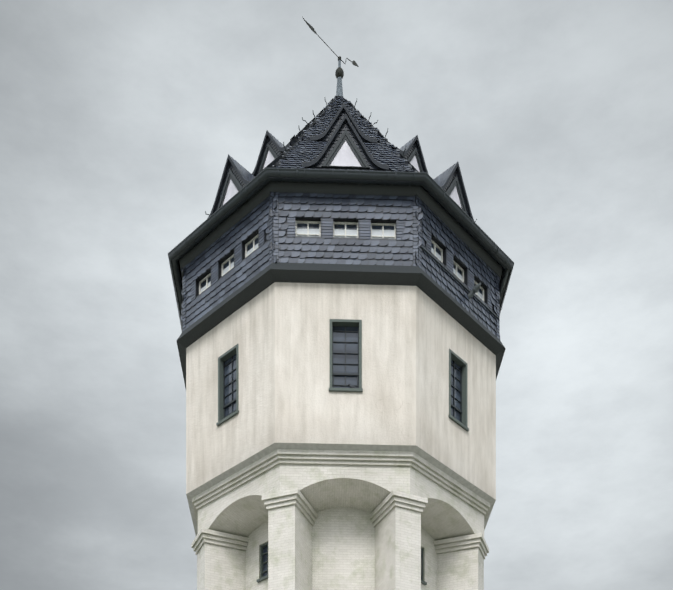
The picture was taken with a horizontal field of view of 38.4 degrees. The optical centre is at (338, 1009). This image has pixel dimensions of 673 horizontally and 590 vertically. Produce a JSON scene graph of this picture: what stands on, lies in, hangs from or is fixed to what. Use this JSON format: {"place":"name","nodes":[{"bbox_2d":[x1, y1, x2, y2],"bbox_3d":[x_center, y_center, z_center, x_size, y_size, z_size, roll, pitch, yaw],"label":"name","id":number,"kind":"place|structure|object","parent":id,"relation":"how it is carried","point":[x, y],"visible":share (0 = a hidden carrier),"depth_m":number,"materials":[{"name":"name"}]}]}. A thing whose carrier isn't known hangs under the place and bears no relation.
{"place":"outdoors","nodes":[
{"label":"outdoors","id":0,"kind":"place"},
{"bbox_2d":[0,0,672,589],"label":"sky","id":1,"kind":"structure","parent":0,"point":[121,121],"materials":[{"name":"grey"}]},
{"bbox_2d":[191,449,489,589],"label":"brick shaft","id":2,"kind":"object","parent":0,"point":[342,520],"visible":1,"depth_m":29.75,"materials":[{"name":"beige paint"}]},
{"bbox_2d":[186,282,495,499],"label":"plaster wall","id":3,"kind":"structure","parent":2,"relation":"on","point":[278,333],"depth_m":28.41,"materials":[{"name":"beige paint"}]},
{"bbox_2d":[177,262,505,387],"bbox_3d":[0.036,-21.445,33.265,10.590,0.487,10.590,0,0,-2],"label":"band","id":4,"kind":"object","parent":3,"relation":"on","point":[417,276],"visible":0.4,"depth_m":28.46,"materials":[{"name":"paint"}]},
{"bbox_2d":[181,191,500,340],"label":"wall slates","id":5,"kind":"object","parent":4,"relation":"on","point":[419,221],"depth_m":28.25,"materials":[{"name":"grey stone"}]},
{"bbox_2d":[186,217,492,319],"bbox_3d":[0.036,-22.729,33.265,10.120,2.100,10.120,0,0,-2],"label":"slate backing","id":6,"kind":"object","parent":5,"relation":"on","point":[434,239],"depth_m":29.30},
{"bbox_2d":[179,181,502,282],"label":"eaves soffit","id":7,"kind":"structure","parent":5,"relation":"on","point":[420,191],"depth_m":28.50,"materials":[{"name":"paint"}]},
{"bbox_2d":[168,168,513,329],"bbox_3d":[0.036,-23.953,33.265,11.114,0.212,11.114,0,0,-2],"label":"gutter","id":8,"kind":"object","parent":7,"relation":"attached to","point":[448,203],"visible":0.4,"depth_m":28.55,"materials":[{"name":"metal"}]},
{"bbox_2d":[171,113,510,313],"bbox_3d":[0.036,-27.625,33.265,10.920,7.548,10.920,0,0,-2],"label":"roof base","id":9,"kind":"object","parent":8,"relation":"on","point":[331,179],"visible":0.07,"depth_m":28.36,"materials":[{"name":"black metal"}]},
{"bbox_2d":[302,17,358,95],"bbox_3d":[-0.446,-31.911,32.845,2.373,1.755,0.642,0,0,-36],"label":"weather vane","id":10,"kind":"object","parent":9,"relation":"on","point":[339,73],"visible":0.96,"depth_m":33.17,"materials":[{"name":"metal"}]},
{"bbox_2d":[261,95,417,171],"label":"roof slates","id":11,"kind":"structure","parent":9,"relation":"on","point":[306,149],"depth_m":29.61,"materials":[{"name":"grey stone"}]},
{"bbox_2d":[205,99,476,221],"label":"roof hooks","id":12,"kind":"object","parent":11,"relation":"attached to","point":[315,119],"visible":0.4,"depth_m":31.12,"materials":[{"name":"metal"}]},
{"bbox_2d":[207,103,474,221],"bbox_3d":[0.036,-26.291,33.265,10.000,3.412,10.000,0,0,-2],"label":"dormer shell","id":13,"kind":"object","parent":9,"relation":"attached to","point":[440,180],"visible":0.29,"depth_m":29.87},
{"bbox_2d":[215,110,467,214],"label":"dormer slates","id":14,"kind":"object","parent":13,"relation":"attached to","point":[336,139],"visible":0.23,"depth_m":29.64,"materials":[{"name":"black stone"}]},
{"bbox_2d":[217,118,466,213],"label":"dormer windows","id":15,"kind":"structure","parent":13,"relation":"in","point":[345,152],"depth_m":29.52,"materials":[{"name":"white glass"}]},
{"bbox_2d":[274,97,417,171],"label":"hip caps","id":16,"kind":"object","parent":9,"relation":"attached to","point":[398,154],"visible":0.08,"depth_m":29.99,"materials":[{"name":"stone"}]},
{"bbox_2d":[199,221,483,300],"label":"small windows","id":17,"kind":"structure","parent":5,"relation":"in","point":[343,229],"depth_m":28.38,"materials":[{"name":"white glass"}]},
{"bbox_2d":[421,245,498,318],"bbox_3d":[3.788,-22.344,29.800,0.055,0.030,4.042,0,0,43],"label":"ledge","id":18,"kind":"object","parent":5,"relation":"attached to","point":[454,277],"visible":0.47,"depth_m":29.59,"materials":[{"name":"metal"}]},
{"bbox_2d":[468,270,507,298],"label":"pipes","id":19,"kind":"object","parent":5,"relation":"attached to","point":[475,289],"visible":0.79,"depth_m":30.07,"materials":[{"name":"metal"}]},
{"bbox_2d":[216,319,468,431],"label":"windows","id":20,"kind":"structure","parent":3,"relation":"in","point":[345,355],"depth_m":29.38,"materials":[{"name":"grey glass"}]},
{"bbox_2d":[186,443,495,535],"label":"cornice","id":21,"kind":"structure","parent":2,"relation":"attached to","point":[423,454],"depth_m":29.00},
{"bbox_2d":[257,542,426,584],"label":"slit windows","id":22,"kind":"structure","parent":2,"relation":"attached to","point":[263,561],"depth_m":30.96,"materials":[{"name":"black glass"}]}
]}

